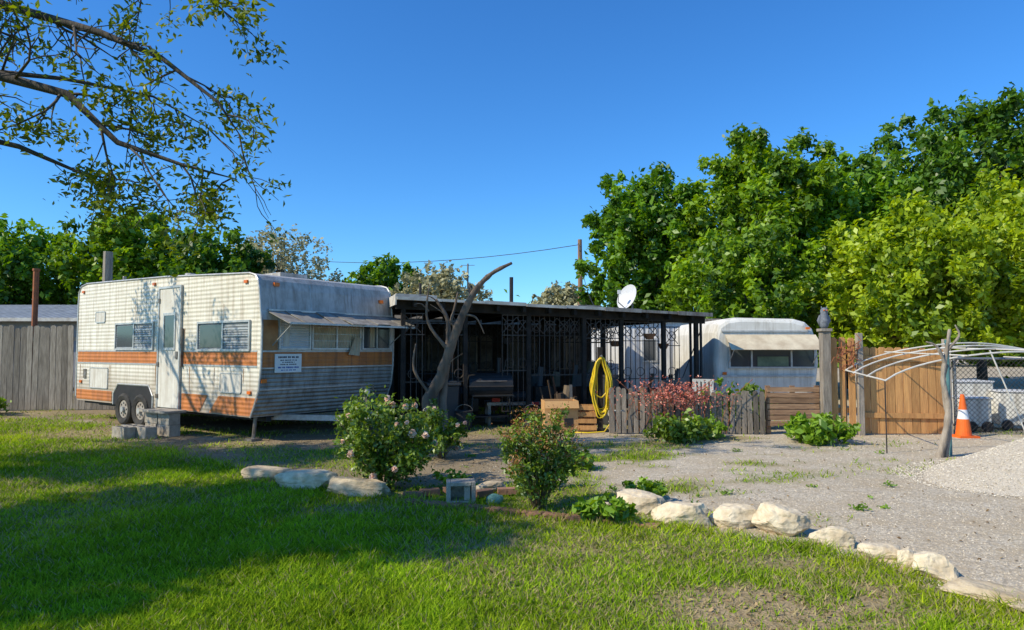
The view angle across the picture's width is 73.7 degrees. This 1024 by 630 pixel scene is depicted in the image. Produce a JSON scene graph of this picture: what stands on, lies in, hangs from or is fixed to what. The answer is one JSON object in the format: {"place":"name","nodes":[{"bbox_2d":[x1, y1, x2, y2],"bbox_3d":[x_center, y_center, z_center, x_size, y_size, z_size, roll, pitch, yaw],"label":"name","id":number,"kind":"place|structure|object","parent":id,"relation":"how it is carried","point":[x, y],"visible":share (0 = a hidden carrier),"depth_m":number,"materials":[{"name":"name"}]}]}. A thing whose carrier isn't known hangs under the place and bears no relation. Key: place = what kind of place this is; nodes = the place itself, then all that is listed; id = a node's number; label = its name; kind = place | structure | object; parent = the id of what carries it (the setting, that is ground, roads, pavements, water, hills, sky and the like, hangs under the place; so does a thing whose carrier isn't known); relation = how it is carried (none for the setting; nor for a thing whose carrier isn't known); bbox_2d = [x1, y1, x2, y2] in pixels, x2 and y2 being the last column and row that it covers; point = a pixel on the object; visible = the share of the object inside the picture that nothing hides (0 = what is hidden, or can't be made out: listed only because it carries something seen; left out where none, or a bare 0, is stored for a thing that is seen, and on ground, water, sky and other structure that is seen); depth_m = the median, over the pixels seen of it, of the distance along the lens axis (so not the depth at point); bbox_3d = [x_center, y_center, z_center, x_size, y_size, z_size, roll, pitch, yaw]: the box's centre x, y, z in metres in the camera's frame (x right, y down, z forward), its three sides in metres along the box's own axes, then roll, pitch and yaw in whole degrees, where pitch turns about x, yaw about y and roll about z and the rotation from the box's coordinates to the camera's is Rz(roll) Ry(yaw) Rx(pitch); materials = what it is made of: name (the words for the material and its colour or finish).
{"place":"outdoors","nodes":[
{"label":"outdoors","id":0,"kind":"place"},
{"bbox_2d":[0,305,77,392],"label":"neighbour house","id":1,"kind":"structure","parent":0,"point":[20,316],"depth_m":24.02,"materials":[{"name":"metal"}]},
{"bbox_2d":[395,315,555,324],"bbox_3d":[-3.250,1.349,22.210,9.700,2.600,3.700,0,-3,0],"label":"mobile home","id":2,"kind":"object","parent":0,"point":[438,319],"visible":0.04,"depth_m":20.51,"materials":[{"name":"brown metal"}]},
{"bbox_2d":[0,355,1023,629],"bbox_3d":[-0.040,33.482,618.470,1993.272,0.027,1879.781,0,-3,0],"label":"ground","id":3,"kind":"structure","parent":0,"point":[858,529],"depth_m":7.19,"materials":[{"name":"gravel"}]},
{"bbox_2d":[0,396,11,412],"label":"shrub","id":4,"kind":"object","parent":3,"relation":"on","point":[3,401],"visible":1,"depth_m":16.05,"materials":[{"name":"green plant"}]},
{"bbox_2d":[31,268,39,384],"bbox_3d":[-12.600,0.600,17.993,0.166,3.660,0.166,1,-3,-22],"label":"rusty pipe post","id":5,"kind":"object","parent":3,"relation":"on","point":[35,299],"visible":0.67,"depth_m":18.00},
{"bbox_2d":[0,213,83,304],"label":"pecan tree","id":6,"kind":"object","parent":3,"relation":"on","point":[19,259],"visible":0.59,"depth_m":31.14,"materials":[{"name":"green plant"}]},
{"bbox_2d":[0,325,114,409],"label":"wooden privacy fence","id":7,"kind":"object","parent":3,"relation":"on","point":[53,352],"visible":0.54,"depth_m":17.04,"materials":[{"name":"grey wood"}]},
{"bbox_2d":[102,251,112,281],"bbox_3d":[-11.900,0.334,20.009,0.277,4.400,0.277,1,-3,-22],"label":"wooden post","id":8,"kind":"object","parent":3,"relation":"on","point":[107,274],"visible":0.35,"depth_m":20.00,"materials":[{"name":"grey wood"}]},
{"bbox_2d":[39,200,185,304],"bbox_3d":[-18.308,-1.073,32.311,6.777,8.590,6.595,0,-3,0],"label":"pecan tree","id":9,"kind":"object","parent":3,"relation":"on","point":[127,248],"visible":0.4,"depth_m":30.57,"materials":[{"name":"green plant"}]},
{"bbox_2d":[112,408,186,439],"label":"concrete block steps","id":10,"kind":"structure","parent":3,"relation":"on","point":[165,422],"depth_m":11.83,"materials":[{"name":"concrete"}]},
{"bbox_2d":[0,0,301,276],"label":"pecan tree","id":11,"kind":"object","parent":3,"relation":"on","point":[107,183],"visible":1,"depth_m":8.22,"materials":[{"name":"green plant"}]},
{"bbox_2d":[139,223,275,277],"bbox_3d":[-13.591,-0.498,31.100,6.249,7.313,5.949,-3,-4,41],"label":"pecan tree","id":12,"kind":"object","parent":3,"relation":"on","point":[242,259],"visible":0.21,"depth_m":30.27,"materials":[{"name":"green plant"}]},
{"bbox_2d":[75,272,414,441],"bbox_3d":[-5.405,0.655,13.838,8.288,3.120,3.040,-2,-4,36],"label":"travel trailer","id":13,"kind":"object","parent":3,"relation":"on","point":[255,348],"visible":0.94,"depth_m":12.35,"materials":[{"name":"metal"}]},
{"bbox_2d":[241,465,294,480],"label":"limestone rock","id":14,"kind":"object","parent":3,"relation":"on","point":[256,471],"visible":0.59,"depth_m":7.86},
{"bbox_2d":[230,223,344,282],"bbox_3d":[-12.517,-0.749,37.140,6.630,8.435,6.511,2,-3,-29],"label":"bare budding tree","id":15,"kind":"object","parent":3,"relation":"on","point":[281,265],"visible":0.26,"depth_m":36.59,"materials":[{"name":"grey plant"}]},
{"bbox_2d":[274,469,337,489],"bbox_3d":[-2.212,1.813,7.458,0.780,0.240,0.260,-3,-7,14],"label":"limestone rock","id":16,"kind":"object","parent":3,"relation":"on","point":[313,478],"visible":0.64,"depth_m":7.37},
{"bbox_2d":[326,476,390,497],"bbox_3d":[-1.602,1.810,7.121,0.717,0.212,0.270,3,-4,12],"label":"limestone rock","id":17,"kind":"object","parent":3,"relation":"on","point":[358,486],"visible":0.8,"depth_m":7.02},
{"bbox_2d":[341,252,424,291],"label":"hackberry tree","id":18,"kind":"object","parent":3,"relation":"on","point":[384,272],"visible":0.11,"depth_m":40.85,"materials":[{"name":"green plant"}]},
{"bbox_2d":[328,383,442,490],"bbox_3d":[-1.387,1.315,7.392,1.194,1.148,1.475,1,-3,-13],"label":"rose bush","id":19,"kind":"object","parent":3,"relation":"on","point":[390,452],"visible":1,"depth_m":7.25,"materials":[{"name":"green plant"}]},
{"bbox_2d":[388,259,492,300],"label":"hackberry tree","id":20,"kind":"object","parent":3,"relation":"on","point":[444,284],"visible":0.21,"depth_m":38.86,"materials":[{"name":"green plant"}]},
{"bbox_2d":[423,380,460,418],"bbox_3d":[-1.353,1.723,13.139,0.640,0.914,0.683,1,-3,-14],"label":"wheeled bin","id":21,"kind":"object","parent":3,"relation":"on","point":[452,395],"visible":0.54,"depth_m":12.91,"materials":[{"name":"black paint"}]},
{"bbox_2d":[423,378,460,409],"bbox_3d":[-1.494,1.802,14.507,0.700,0.900,0.640,1,-3,-17],"label":"storage cabinet","id":22,"kind":"object","parent":3,"relation":"on","point":[459,396],"visible":0.12,"depth_m":14.34,"materials":[{"name":"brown wood"}]},
{"bbox_2d":[419,398,475,458],"bbox_3d":[-0.947,1.582,9.521,0.877,0.832,0.775,-2,-3,32],"label":"rose bush","id":23,"kind":"object","parent":3,"relation":"on","point":[454,430],"visible":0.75,"depth_m":9.41,"materials":[{"name":"green plant"}]},
{"bbox_2d":[431,468,471,485],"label":"broadleaf weed","id":24,"kind":"object","parent":3,"relation":"on","point":[442,478],"visible":0.53,"depth_m":7.33,"materials":[{"name":"green plant"}]},
{"bbox_2d":[403,486,516,498],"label":"loose bricks","id":25,"kind":"object","parent":3,"relation":"on","point":[480,493],"visible":0.59,"depth_m":7.03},
{"bbox_2d":[446,478,475,503],"bbox_3d":[-0.500,1.727,6.670,0.280,0.220,0.200,0,-3,-7],"label":"concrete block","id":26,"kind":"object","parent":3,"relation":"on","point":[465,488],"depth_m":6.61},
{"bbox_2d":[412,262,511,448],"bbox_3d":[-0.760,0.669,10.581,1.540,2.982,0.419,0,-3,0],"label":"dead tree","id":27,"kind":"object","parent":3,"relation":"on","point":[439,384],"visible":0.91,"depth_m":10.49,"materials":[{"name":"wood"}]},
{"bbox_2d":[455,404,472,430],"bbox_3d":[-0.900,1.923,12.818,0.330,0.483,0.330,0,-3,0],"label":"bucket","id":28,"kind":"object","parent":3,"relation":"on","point":[460,416],"visible":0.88,"depth_m":12.70,"materials":[{"name":"metal"}]},
{"bbox_2d":[461,264,474,292],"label":"antenna mast","id":29,"kind":"object","parent":3,"relation":"on","point":[467,265],"visible":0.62,"depth_m":40.16,"materials":[{"name":"metal"}]},
{"bbox_2d":[449,354,505,417],"bbox_3d":[-0.974,1.529,15.105,1.676,1.477,1.235,0,-3,0],"label":"salvage pile","id":30,"kind":"object","parent":3,"relation":"on","point":[494,408],"visible":0.11,"depth_m":14.92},
{"bbox_2d":[468,358,513,427],"bbox_3d":[-0.428,1.522,13.430,0.900,1.352,0.777,1,-3,-11],"label":"barbecue grill","id":31,"kind":"object","parent":3,"relation":"on","point":[490,385],"visible":0.79,"depth_m":13.35,"materials":[{"name":"metal"}]},
{"bbox_2d":[476,481,505,492],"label":"limestone rock","id":32,"kind":"object","parent":3,"relation":"on","point":[493,485],"visible":0.58,"depth_m":7.22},
{"bbox_2d":[486,494,503,504],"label":"green glass stone","id":33,"kind":"object","parent":3,"relation":"on","point":[492,497],"visible":0.86,"depth_m":6.63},
{"bbox_2d":[1,419,1021,629],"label":"leaf litter","id":34,"kind":"object","parent":3,"relation":"on","point":[756,603],"visible":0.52,"depth_m":6.45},
{"bbox_2d":[0,405,1023,629],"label":"lawn grass","id":35,"kind":"structure","parent":3,"relation":"on","point":[418,608],"depth_m":4.81,"materials":[{"name":"plant"}]},
{"bbox_2d":[484,386,554,425],"bbox_3d":[0.252,1.846,14.014,1.600,0.760,0.620,0,-3,-9],"label":"workbench","id":36,"kind":"object","parent":3,"relation":"on","point":[518,398],"visible":0.51,"depth_m":13.89,"materials":[{"name":"metal"}]},
{"bbox_2d":[405,497,659,529],"bbox_3d":[0.098,1.815,6.241,2.494,0.067,0.123,-1,-3,24],"label":"brick edging","id":37,"kind":"object","parent":3,"relation":"on","point":[529,512],"visible":0.37,"depth_m":6.23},
{"bbox_2d":[370,277,712,423],"bbox_3d":[0.271,0.657,16.094,6.764,3.350,5.327,1,-3,-18],"label":"carport","id":38,"kind":"object","parent":3,"relation":"on","point":[563,344],"visible":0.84,"depth_m":14.67,"materials":[{"name":"metal"}]},
{"bbox_2d":[609,320,618,346],"bbox_3d":[2.203,0.364,14.601,0.258,0.620,0.251,0,-3,0],"label":"hanging basket","id":39,"kind":"object","parent":38,"relation":"hanging from","point":[614,343],"visible":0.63,"depth_m":14.51,"materials":[{"name":"metal"}]},
{"bbox_2d":[617,285,635,307],"bbox_3d":[2.685,-0.338,15.991,0.441,0.769,0.440,0,-3,9],"label":"satellite dish","id":40,"kind":"object","parent":38,"relation":"on","point":[626,296],"visible":0.92,"depth_m":16.06,"materials":[{"name":"metal"}]},
{"bbox_2d":[644,314,655,338],"bbox_3d":[2.903,0.204,14.409,0.258,0.620,0.251,0,-3,0],"label":"hanging basket","id":41,"kind":"object","parent":38,"relation":"hanging from","point":[649,336],"visible":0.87,"depth_m":14.32,"materials":[{"name":"metal"}]},
{"bbox_2d":[491,402,593,509],"bbox_3d":[0.286,1.329,6.533,1.022,1.030,0.863,1,-3,-19],"label":"rose bush","id":42,"kind":"object","parent":3,"relation":"on","point":[529,463],"visible":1,"depth_m":6.34,"materials":[{"name":"green plant"}]},
{"bbox_2d":[530,470,578,486],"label":"broadleaf weed","id":43,"kind":"object","parent":3,"relation":"on","point":[563,478],"visible":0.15,"depth_m":7.51,"materials":[{"name":"green plant"}]},
{"bbox_2d":[539,377,576,399],"bbox_3d":[0.941,1.720,13.653,0.774,0.957,0.421,-1,-3,15],"label":"salvage pile","id":44,"kind":"object","parent":3,"relation":"on","point":[567,392],"visible":0.36,"depth_m":13.65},
{"bbox_2d":[541,399,578,432],"bbox_3d":[0.884,1.865,12.628,0.620,0.580,0.536,0,-3,-6],"label":"cardboard box","id":45,"kind":"object","parent":3,"relation":"on","point":[572,418],"visible":0.57,"depth_m":12.45,"materials":[{"name":"brown cardboard"}]},
{"bbox_2d":[530,280,599,326],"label":"hackberry tree","id":46,"kind":"object","parent":3,"relation":"on","point":[555,294],"visible":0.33,"depth_m":42.99,"materials":[{"name":"green plant"}]},
{"bbox_2d":[531,361,604,420],"bbox_3d":[1.223,1.638,14.886,1.626,1.253,1.301,0,-3,0],"label":"salvage pile","id":47,"kind":"object","parent":3,"relation":"on","point":[540,380],"visible":0.23,"depth_m":14.91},
{"bbox_2d":[578,239,582,304],"bbox_3d":[3.850,-0.386,38.050,0.336,7.702,0.378,0,-3,0],"label":"utility pole","id":48,"kind":"object","parent":3,"relation":"on","point":[580,281],"visible":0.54,"depth_m":38.08,"materials":[{"name":"brown wood"}]},
{"bbox_2d":[275,245,593,304],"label":"power line","id":49,"kind":"object","parent":48,"relation":"attached to","point":[478,257],"visible":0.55,"depth_m":40.74,"materials":[{"name":"rubber"}]},
{"bbox_2d":[565,444,596,470],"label":"broadleaf weed","id":50,"kind":"object","parent":3,"relation":"on","point":[590,464],"visible":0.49,"depth_m":8.54,"materials":[{"name":"green plant"}]},
{"bbox_2d":[577,404,596,431],"bbox_3d":[1.360,1.894,12.619,0.400,0.500,0.320,0,-3,6],"label":"wooden crate","id":51,"kind":"object","parent":3,"relation":"on","point":[586,416],"visible":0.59,"depth_m":12.46,"materials":[{"name":"brown wood"}]},
{"bbox_2d":[574,347,611,432],"bbox_3d":[1.412,1.364,12.434,0.797,1.560,0.285,0,-3,-8],"label":"garden hose","id":52,"kind":"object","parent":3,"relation":"on","point":[600,365],"visible":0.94,"depth_m":12.43,"materials":[{"name":"yellow rubber"}]},
{"bbox_2d":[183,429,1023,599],"bbox_3d":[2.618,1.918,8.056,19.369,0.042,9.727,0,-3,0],"label":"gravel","id":53,"kind":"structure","parent":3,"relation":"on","point":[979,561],"depth_m":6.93,"materials":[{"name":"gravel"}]},
{"bbox_2d":[571,491,637,523],"bbox_3d":[0.801,1.680,5.938,0.514,0.268,0.435,-2,-3,29],"label":"broadleaf weed","id":54,"kind":"object","parent":3,"relation":"on","point":[618,507],"visible":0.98,"depth_m":5.88,"materials":[{"name":"green plant"}]},
{"bbox_2d":[603,375,618,424],"bbox_3d":[2.000,1.722,13.930,0.400,1.000,0.400,0,-3,0],"label":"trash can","id":55,"kind":"object","parent":3,"relation":"on","point":[615,381],"visible":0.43,"depth_m":13.79,"materials":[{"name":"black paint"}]},
{"bbox_2d":[608,410,621,430],"bbox_3d":[1.950,1.923,12.818,0.330,0.483,0.330,0,-3,0],"label":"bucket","id":56,"kind":"object","parent":3,"relation":"on","point":[615,419],"visible":0.12,"depth_m":12.70,"materials":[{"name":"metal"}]},
{"bbox_2d":[627,399,645,431],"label":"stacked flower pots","id":57,"kind":"object","parent":3,"relation":"on","point":[639,413],"visible":0.13,"depth_m":12.56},
{"bbox_2d":[573,161,706,310],"bbox_3d":[5.291,-1.563,27.099,5.756,9.030,6.184,0,-3,0],"label":"elm tree","id":58,"kind":"object","parent":3,"relation":"on","point":[639,224],"visible":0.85,"depth_m":25.88,"materials":[{"name":"green plant"}]},
{"bbox_2d":[617,489,666,514],"bbox_3d":[1.212,1.762,6.361,0.481,0.223,0.263,4,0,17],"label":"limestone rock","id":59,"kind":"object","parent":3,"relation":"on","point":[646,502],"visible":0.52,"depth_m":6.26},
{"bbox_2d":[614,385,674,426],"bbox_3d":[2.592,1.782,13.398,1.153,0.796,0.834,0,-3,0],"label":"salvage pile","id":60,"kind":"object","parent":3,"relation":"on","point":[643,389],"visible":0.09,"depth_m":13.22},
{"bbox_2d":[622,476,668,495],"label":"broadleaf weed","id":61,"kind":"object","parent":3,"relation":"on","point":[655,487],"visible":0.76,"depth_m":6.75,"materials":[{"name":"green plant"}]},
{"bbox_2d":[624,368,678,409],"bbox_3d":[2.986,1.732,15.220,1.618,1.097,1.310,0,-3,0],"label":"salvage pile","id":62,"kind":"object","parent":3,"relation":"on","point":[677,372],"visible":0.12,"depth_m":15.24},
{"bbox_2d":[591,319,720,393],"bbox_3d":[4.650,1.555,24.452,2.900,2.420,9.200,0,-3,0],"label":"mobile home","id":63,"kind":"object","parent":3,"relation":"on","point":[640,356],"visible":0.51,"depth_m":19.97,"materials":[{"name":"metal"}]},
{"bbox_2d":[642,338,657,361],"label":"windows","id":64,"kind":"structure","parent":63,"relation":"in","point":[649,343],"depth_m":19.95,"materials":[{"name":"white glass"}]},
{"bbox_2d":[414,436,897,510],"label":"gravel weeds","id":65,"kind":"object","parent":3,"relation":"on","point":[858,507],"visible":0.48,"depth_m":7.16,"materials":[{"name":"green plant"}]},
{"bbox_2d":[596,375,752,432],"bbox_3d":[2.879,1.572,12.028,2.749,1.034,0.488,0,-3,0],"label":"dried red vine","id":66,"kind":"object","parent":3,"relation":"on","point":[689,395],"visible":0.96,"depth_m":12.06,"materials":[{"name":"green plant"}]},
{"bbox_2d":[661,380,687,420],"bbox_3d":[3.293,1.748,13.441,0.515,0.902,0.548,2,-3,-29],"label":"patio chair","id":67,"kind":"object","parent":3,"relation":"on","point":[668,382],"visible":0.25,"depth_m":13.66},
{"bbox_2d":[643,408,717,443],"bbox_3d":[2.746,1.801,11.267,1.222,0.577,1.108,0,-3,0],"label":"lily clump","id":68,"kind":"object","parent":3,"relation":"on","point":[676,430],"visible":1,"depth_m":11.06,"materials":[{"name":"green plant"}]},
{"bbox_2d":[651,501,712,527],"bbox_3d":[1.462,1.734,5.897,0.535,0.240,0.252,-2,-6,20],"label":"limestone rock","id":69,"kind":"object","parent":3,"relation":"on","point":[680,511],"visible":0.8,"depth_m":5.81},
{"bbox_2d":[609,387,764,433],"bbox_3d":[3.129,1.714,12.272,2.756,0.844,0.171,0,-3,3],"label":"picket fence","id":70,"kind":"object","parent":3,"relation":"on","point":[745,400],"visible":0.66,"depth_m":12.19,"materials":[{"name":"grey wood"}]},
{"bbox_2d":[692,379,715,406],"bbox_3d":[3.906,1.779,14.041,0.515,0.902,0.548,-1,-3,23],"label":"patio chair","id":71,"kind":"object","parent":3,"relation":"on","point":[702,381],"visible":0.21,"depth_m":14.27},
{"bbox_2d":[689,411,732,438],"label":"lily clump","id":72,"kind":"object","parent":3,"relation":"on","point":[720,426],"visible":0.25,"depth_m":11.48,"materials":[{"name":"green plant"}]},
{"bbox_2d":[699,377,737,430],"bbox_3d":[3.887,1.653,12.681,0.758,1.016,0.715,0,-3,0],"label":"shrub","id":73,"kind":"object","parent":3,"relation":"on","point":[718,381],"visible":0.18,"depth_m":12.68,"materials":[{"name":"green plant"}]},
{"bbox_2d":[708,503,756,528],"bbox_3d":[1.914,1.733,5.863,0.460,0.228,0.295,1,-1,12],"label":"limestone rock","id":74,"kind":"object","parent":3,"relation":"on","point":[737,515],"visible":0.76,"depth_m":5.77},
{"bbox_2d":[674,318,818,407],"bbox_3d":[5.780,1.217,17.235,2.400,2.150,4.451,0,-3,0],"label":"camper trailer","id":75,"kind":"object","parent":3,"relation":"on","point":[762,352],"visible":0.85,"depth_m":15.45,"materials":[{"name":"white metal"}]},
{"bbox_2d":[654,218,843,334],"bbox_3d":[7.666,-0.154,21.902,5.626,5.679,5.654,1,-3,-14],"label":"mulberry tree","id":76,"kind":"object","parent":3,"relation":"on","point":[741,288],"visible":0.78,"depth_m":20.77,"materials":[{"name":"green plant"}]},
{"bbox_2d":[729,382,773,427],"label":"shrub","id":77,"kind":"object","parent":3,"relation":"on","point":[751,388],"visible":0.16,"depth_m":13.16,"materials":[{"name":"green plant"}]},
{"bbox_2d":[504,289,1023,367],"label":"distant trees","id":78,"kind":"object","parent":3,"relation":"on","point":[1003,364],"visible":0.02,"depth_m":62.26,"materials":[{"name":"green plant"}]},
{"bbox_2d":[666,122,866,325],"bbox_3d":[9.515,-2.152,25.148,6.570,10.001,6.764,-3,-4,42],"label":"elm tree","id":79,"kind":"object","parent":3,"relation":"on","point":[747,193],"visible":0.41,"depth_m":23.73,"materials":[{"name":"green plant"}]},
{"bbox_2d":[751,502,810,536],"bbox_3d":[2.217,1.708,5.632,0.462,0.296,0.280,1,0,23],"label":"limestone rock","id":80,"kind":"object","parent":3,"relation":"on","point":[777,518],"visible":0.93,"depth_m":5.54,"materials":[{"name":"stone"}]},
{"bbox_2d":[765,385,819,433],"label":"slatted gate","id":81,"kind":"structure","parent":3,"relation":"on","point":[780,411],"depth_m":12.18,"materials":[{"name":"brown wood"}]},
{"bbox_2d":[778,411,860,445],"bbox_3d":[4.994,1.818,11.098,1.216,0.528,1.125,2,-3,-28],"label":"squash plant","id":82,"kind":"object","parent":3,"relation":"on","point":[819,429],"visible":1,"depth_m":10.86,"materials":[{"name":"green plant"}]},
{"bbox_2d":[808,526,855,548],"bbox_3d":[2.470,1.717,5.276,0.336,0.179,0.227,-4,-7,28],"label":"limestone rock","id":83,"kind":"object","parent":3,"relation":"on","point":[843,536],"visible":0.82,"depth_m":5.20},
{"bbox_2d":[816,328,864,435],"bbox_3d":[5.843,1.191,12.157,0.767,1.894,0.305,0,-3,0],"label":"cedar fence","id":84,"kind":"object","parent":3,"relation":"on","point":[828,351],"visible":0.83,"depth_m":12.11,"materials":[{"name":"brown wood"}]},
{"bbox_2d":[817,306,830,327],"bbox_3d":[5.560,0.043,12.173,0.198,0.401,0.184,3,-4,-44],"label":"owl decoy","id":85,"kind":"object","parent":84,"relation":"on","point":[823,320],"visible":0.98,"depth_m":12.11,"materials":[{"name":"grey plastic"}]},
{"bbox_2d":[831,333,863,374],"bbox_3d":[5.915,0.692,12.031,0.622,0.743,0.107,0,-3,0],"label":"rusty wire ornament","id":86,"kind":"object","parent":84,"relation":"attached to","point":[843,353],"visible":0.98,"depth_m":12.04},
{"bbox_2d":[777,146,941,388],"bbox_3d":[13.237,-1.829,27.079,7.513,9.562,7.818,0,-3,0],"label":"elm tree","id":87,"kind":"object","parent":3,"relation":"on","point":[878,186],"visible":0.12,"depth_m":25.23,"materials":[{"name":"green plant"}]},
{"bbox_2d":[857,542,899,562],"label":"limestone rock","id":88,"kind":"object","parent":3,"relation":"on","point":[873,549],"visible":0.65,"depth_m":4.85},
{"bbox_2d":[897,548,915,569],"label":"limestone rock","id":89,"kind":"object","parent":3,"relation":"on","point":[905,555],"visible":0.55,"depth_m":4.68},
{"bbox_2d":[863,339,952,433],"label":"cedar gate","id":90,"kind":"structure","parent":3,"relation":"on","point":[921,411],"depth_m":12.18,"materials":[{"name":"brown wood"}]},
{"bbox_2d":[799,190,1023,365],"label":"mulberry tree","id":91,"kind":"object","parent":3,"relation":"on","point":[907,275],"visible":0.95,"depth_m":18.17,"materials":[{"name":"green plant"}]},
{"bbox_2d":[845,342,1023,452],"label":"hoop frame","id":92,"kind":"object","parent":3,"relation":"on","point":[1016,349],"visible":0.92,"depth_m":10.81,"materials":[{"name":"white plastic"}]},
{"bbox_2d":[912,551,958,581],"bbox_3d":[2.810,1.677,4.533,0.265,0.203,0.210,0,2,34],"label":"limestone rock","id":93,"kind":"object","parent":3,"relation":"on","point":[941,566],"visible":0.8,"depth_m":4.48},
{"bbox_2d":[852,81,1023,379],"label":"oak tree","id":94,"kind":"object","parent":3,"relation":"on","point":[947,168],"visible":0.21,"depth_m":28.38,"materials":[{"name":"green plant"}]},
{"bbox_2d":[926,325,959,457],"bbox_3d":[6.102,1.101,9.663,0.522,1.931,0.124,0,-3,-9],"label":"driftwood post","id":95,"kind":"object","parent":3,"relation":"on","point":[943,450],"visible":0.98,"depth_m":9.63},
{"bbox_2d":[944,340,952,455],"bbox_3d":[6.270,1.183,9.802,0.065,1.650,0.065,1,-3,-22],"label":"teal pole","id":96,"kind":"object","parent":3,"relation":"on","point":[949,391],"visible":0.4,"depth_m":9.79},
{"bbox_2d":[890,438,1023,499],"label":"gravel pile","id":97,"kind":"object","parent":3,"relation":"on","point":[998,470],"visible":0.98,"depth_m":7.64,"materials":[{"name":"gravel"}]},
{"bbox_2d":[952,394,979,437],"bbox_3d":[7.780,1.740,11.776,0.340,0.740,0.340,0,-3,0],"label":"traffic cone","id":98,"kind":"object","parent":3,"relation":"on","point":[963,427],"visible":0.99,"depth_m":11.71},
{"bbox_2d":[952,395,993,431],"bbox_3d":[8.599,1.845,12.812,0.490,0.632,0.660,0,-3,6],"label":"white storage bin","id":99,"kind":"object","parent":3,"relation":"on","point":[983,414],"visible":0.54,"depth_m":12.52,"materials":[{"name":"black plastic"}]},
{"bbox_2d":[952,379,994,423],"bbox_3d":[8.999,1.744,13.518,0.740,0.907,0.660,0,-3,4],"label":"white storage bin","id":100,"kind":"object","parent":3,"relation":"on","point":[978,387],"visible":0.14,"depth_m":13.24,"materials":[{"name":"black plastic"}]},
{"bbox_2d":[935,159,1023,377],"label":"mulberry tree","id":101,"kind":"object","parent":3,"relation":"on","point":[999,194],"visible":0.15,"depth_m":19.70,"materials":[{"name":"green plant"}]},
{"bbox_2d":[940,576,1023,606],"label":"limestone rock","id":102,"kind":"object","parent":3,"relation":"on","point":[961,585],"visible":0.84,"depth_m":4.12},
{"bbox_2d":[952,356,1023,433],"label":"chain link fence","id":103,"kind":"object","parent":3,"relation":"on","point":[955,391],"visible":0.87,"depth_m":12.15,"materials":[{"name":"silver metal"}]},
{"bbox_2d":[989,389,1023,430],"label":"white storage bin","id":104,"kind":"object","parent":3,"relation":"on","point":[1000,405],"visible":0.6,"depth_m":12.78,"materials":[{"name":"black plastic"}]},
{"bbox_2d":[1010,600,1023,612],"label":"limestone rock","id":105,"kind":"object","parent":3,"relation":"on","point":[1016,606],"visible":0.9,"depth_m":3.88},
{"bbox_2d":[0,0,1023,306],"label":"sky","id":106,"kind":"structure","parent":0,"point":[414,131],"materials":[{"name":"blue"}]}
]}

